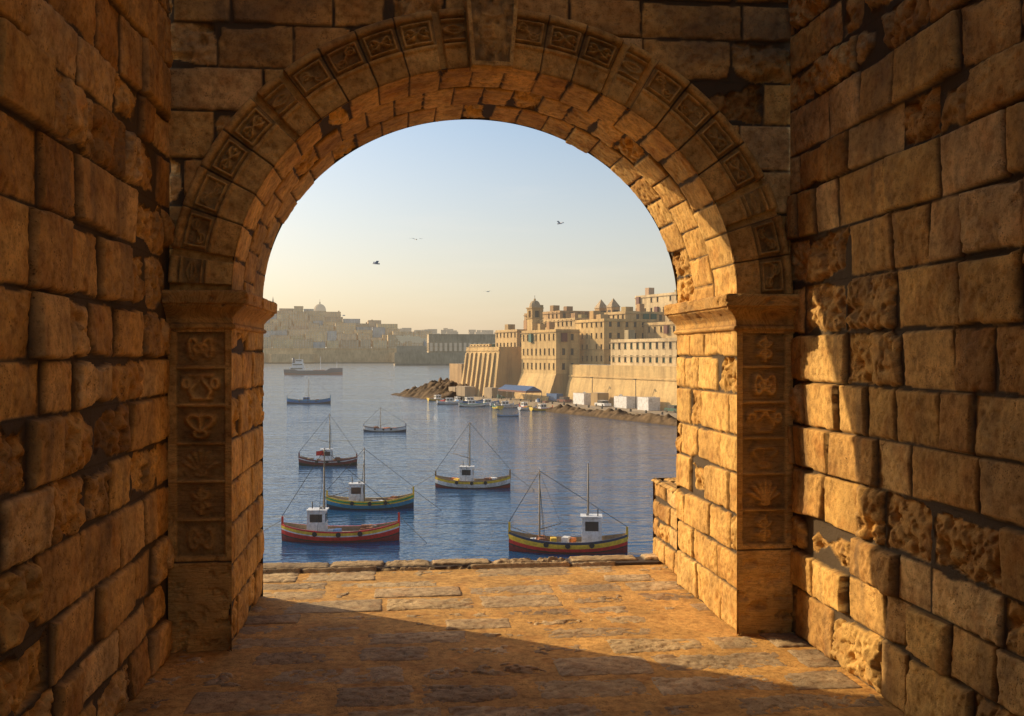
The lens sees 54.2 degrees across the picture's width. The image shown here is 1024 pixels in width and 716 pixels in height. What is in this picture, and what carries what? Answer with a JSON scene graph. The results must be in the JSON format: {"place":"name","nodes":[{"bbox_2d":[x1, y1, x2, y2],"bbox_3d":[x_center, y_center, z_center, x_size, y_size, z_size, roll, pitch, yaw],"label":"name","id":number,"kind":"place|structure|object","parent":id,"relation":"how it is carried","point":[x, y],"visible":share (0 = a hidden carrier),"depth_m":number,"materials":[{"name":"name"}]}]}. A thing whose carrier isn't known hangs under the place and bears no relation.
{"place":"outdoors","nodes":[
{"label":"outdoors","id":0,"kind":"place"},
{"bbox_2d":[275,328,494,347],"bbox_3d":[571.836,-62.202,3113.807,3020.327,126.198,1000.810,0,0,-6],"label":"distant hills","id":1,"kind":"structure","parent":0,"point":[446,331],"depth_m":3327.71,"materials":[{"name":"stone"}]},
{"bbox_2d":[342,221,563,315],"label":"birds","id":2,"kind":"object","parent":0,"point":[376,262],"visible":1,"depth_m":74.15,"materials":[{"name":"feathers"}]},
{"bbox_2d":[263,120,675,333],"label":"sky","id":3,"kind":"structure","parent":0,"point":[485,200],"materials":[{"name":"blue"}]},
{"bbox_2d":[263,363,676,563],"bbox_3d":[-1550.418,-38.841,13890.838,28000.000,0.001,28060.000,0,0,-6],"label":"sea water","id":4,"kind":"structure","parent":0,"point":[628,461],"depth_m":112.00,"materials":[{"name":"blue liquid"}]},
{"bbox_2d":[287,375,330,403],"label":"boat","id":5,"kind":"object","parent":4,"relation":"on","point":[306,400],"visible":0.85,"depth_m":253.96,"materials":[{"name":"paint"}]},
{"bbox_2d":[284,357,342,374],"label":"coaster ship","id":6,"kind":"object","parent":4,"relation":"on","point":[297,368],"visible":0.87,"depth_m":609.83,"materials":[{"name":"paint"}]},
{"bbox_2d":[298,413,356,465],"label":"boat","id":7,"kind":"object","parent":4,"relation":"on","point":[305,461],"visible":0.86,"depth_m":112.80,"materials":[{"name":"paint"}]},
{"bbox_2d":[263,447,426,542],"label":"boat","id":8,"kind":"object","parent":4,"relation":"on","point":[316,529],"visible":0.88,"depth_m":66.91,"materials":[{"name":"paint"}]},
{"bbox_2d":[263,299,431,363],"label":"city","id":9,"kind":"object","parent":4,"relation":"on","point":[307,336],"visible":0.43,"depth_m":1393.52,"materials":[{"name":"stone"}]},
{"bbox_2d":[326,447,440,509],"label":"blue boat","id":10,"kind":"object","parent":4,"relation":"on","point":[356,499],"visible":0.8,"depth_m":80.94,"materials":[{"name":"paint"}]},
{"bbox_2d":[363,407,416,431],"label":"boat","id":11,"kind":"object","parent":4,"relation":"on","point":[382,429],"visible":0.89,"depth_m":161.97,"materials":[{"name":"paint"}]},
{"bbox_2d":[397,346,426,352],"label":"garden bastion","id":12,"kind":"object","parent":4,"relation":"on","point":[411,349],"visible":0.15,"depth_m":1291.89,"materials":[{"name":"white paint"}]},
{"bbox_2d":[396,335,426,345],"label":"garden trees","id":13,"kind":"object","parent":12,"relation":"on","point":[407,338],"visible":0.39,"depth_m":1303.91,"materials":[{"name":"green plant"}]},
{"bbox_2d":[391,377,467,399],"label":"shore rocks","id":14,"kind":"object","parent":4,"relation":"on","point":[431,388],"visible":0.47,"depth_m":287.18,"materials":[{"name":"stone"}]},
{"bbox_2d":[427,393,443,400],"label":"moored boat","id":15,"kind":"object","parent":4,"relation":"on","point":[437,397],"visible":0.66,"depth_m":269.66,"materials":[{"name":"paint"}]},
{"bbox_2d":[393,334,494,365],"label":"distant fortress","id":16,"kind":"structure","parent":4,"relation":"on","point":[445,349],"depth_m":1133.89,"materials":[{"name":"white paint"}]},
{"bbox_2d":[437,397,462,403],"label":"moored boat","id":17,"kind":"object","parent":4,"relation":"on","point":[449,400],"visible":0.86,"depth_m":250.85,"materials":[{"name":"paint"}]},
{"bbox_2d":[456,397,482,403],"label":"moored boat","id":18,"kind":"object","parent":4,"relation":"on","point":[467,399],"visible":0.44,"depth_m":254.16,"materials":[{"name":"paint"}]},
{"bbox_2d":[459,398,484,406],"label":"moored boat","id":19,"kind":"object","parent":4,"relation":"on","point":[471,403],"visible":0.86,"depth_m":239.35,"materials":[{"name":"paint"}]},
{"bbox_2d":[412,421,533,489],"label":"boat","id":20,"kind":"object","parent":4,"relation":"on","point":[466,480],"visible":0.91,"depth_m":93.74,"materials":[{"name":"paint"}]},
{"bbox_2d":[476,398,498,405],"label":"moored boat","id":21,"kind":"object","parent":4,"relation":"on","point":[487,402],"visible":0.37,"depth_m":244.36,"materials":[{"name":"paint"}]},
{"bbox_2d":[492,399,503,409],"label":"moored boat","id":22,"kind":"object","parent":4,"relation":"on","point":[497,407],"visible":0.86,"depth_m":227.02,"materials":[{"name":"paint"}]},
{"bbox_2d":[494,400,519,407],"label":"moored boat","id":23,"kind":"object","parent":4,"relation":"on","point":[505,404],"visible":0.67,"depth_m":234.53,"materials":[{"name":"paint"}]},
{"bbox_2d":[497,412,518,416],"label":"boat","id":24,"kind":"object","parent":4,"relation":"on","point":[500,415],"visible":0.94,"depth_m":201.89,"materials":[{"name":"paint"}]},
{"bbox_2d":[519,401,531,407],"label":"moored boat","id":25,"kind":"object","parent":4,"relation":"on","point":[524,404],"visible":0.43,"depth_m":230.86,"materials":[{"name":"paint"}]},
{"bbox_2d":[517,401,536,409],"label":"moored boat","id":26,"kind":"object","parent":4,"relation":"on","point":[523,408],"visible":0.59,"depth_m":224.96,"materials":[{"name":"paint"}]},
{"bbox_2d":[529,403,552,410],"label":"moored boat","id":27,"kind":"object","parent":4,"relation":"on","point":[543,407],"visible":0.75,"depth_m":221.58,"materials":[{"name":"paint"}]},
{"bbox_2d":[449,288,676,417],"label":"harbour town","id":28,"kind":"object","parent":4,"relation":"on","point":[629,354],"visible":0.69,"depth_m":241.73,"materials":[{"name":"stone"}]},
{"bbox_2d":[508,462,627,553],"bbox_3d":[3.599,9.663,64.198,7.633,6.172,3.505,0,0,4],"label":"boat","id":29,"kind":"object","parent":4,"relation":"on","point":[592,539],"visible":0.85,"depth_m":63.04,"materials":[{"name":"paint"}]},
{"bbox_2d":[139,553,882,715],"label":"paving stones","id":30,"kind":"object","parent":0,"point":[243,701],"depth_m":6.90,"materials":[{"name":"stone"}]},
{"bbox_2d":[651,477,676,574],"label":"terrace parapet","id":31,"kind":"structure","parent":30,"relation":"on","point":[664,525],"depth_m":9.70,"materials":[{"name":"stone"}]},
{"bbox_2d":[117,564,905,715],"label":"stone floor","id":32,"kind":"structure","parent":0,"point":[684,619],"depth_m":6.86,"materials":[{"name":"stone"}]},
{"bbox_2d":[0,0,174,715],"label":"passage wall","id":33,"kind":"structure","parent":32,"relation":"on","point":[87,230],"depth_m":5.01,"materials":[{"name":"stone"}]},
{"bbox_2d":[168,0,791,595],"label":"gate wall","id":34,"kind":"structure","parent":32,"relation":"on","point":[728,60],"depth_m":7.21,"materials":[{"name":"stone"}]},
{"bbox_2d":[162,0,799,652],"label":"gate arch","id":35,"kind":"structure","parent":32,"relation":"on","point":[664,142],"depth_m":7.31,"materials":[{"name":"stone"}]},
{"bbox_2d":[786,0,1023,715],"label":"passage wall","id":36,"kind":"structure","parent":32,"relation":"on","point":[905,234],"depth_m":5.65,"materials":[{"name":"stone"}]},
{"bbox_2d":[545,404,676,425],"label":"shore rocks","id":37,"kind":"structure","parent":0,"point":[652,418],"depth_m":194.38,"materials":[{"name":"stone"}]}
]}

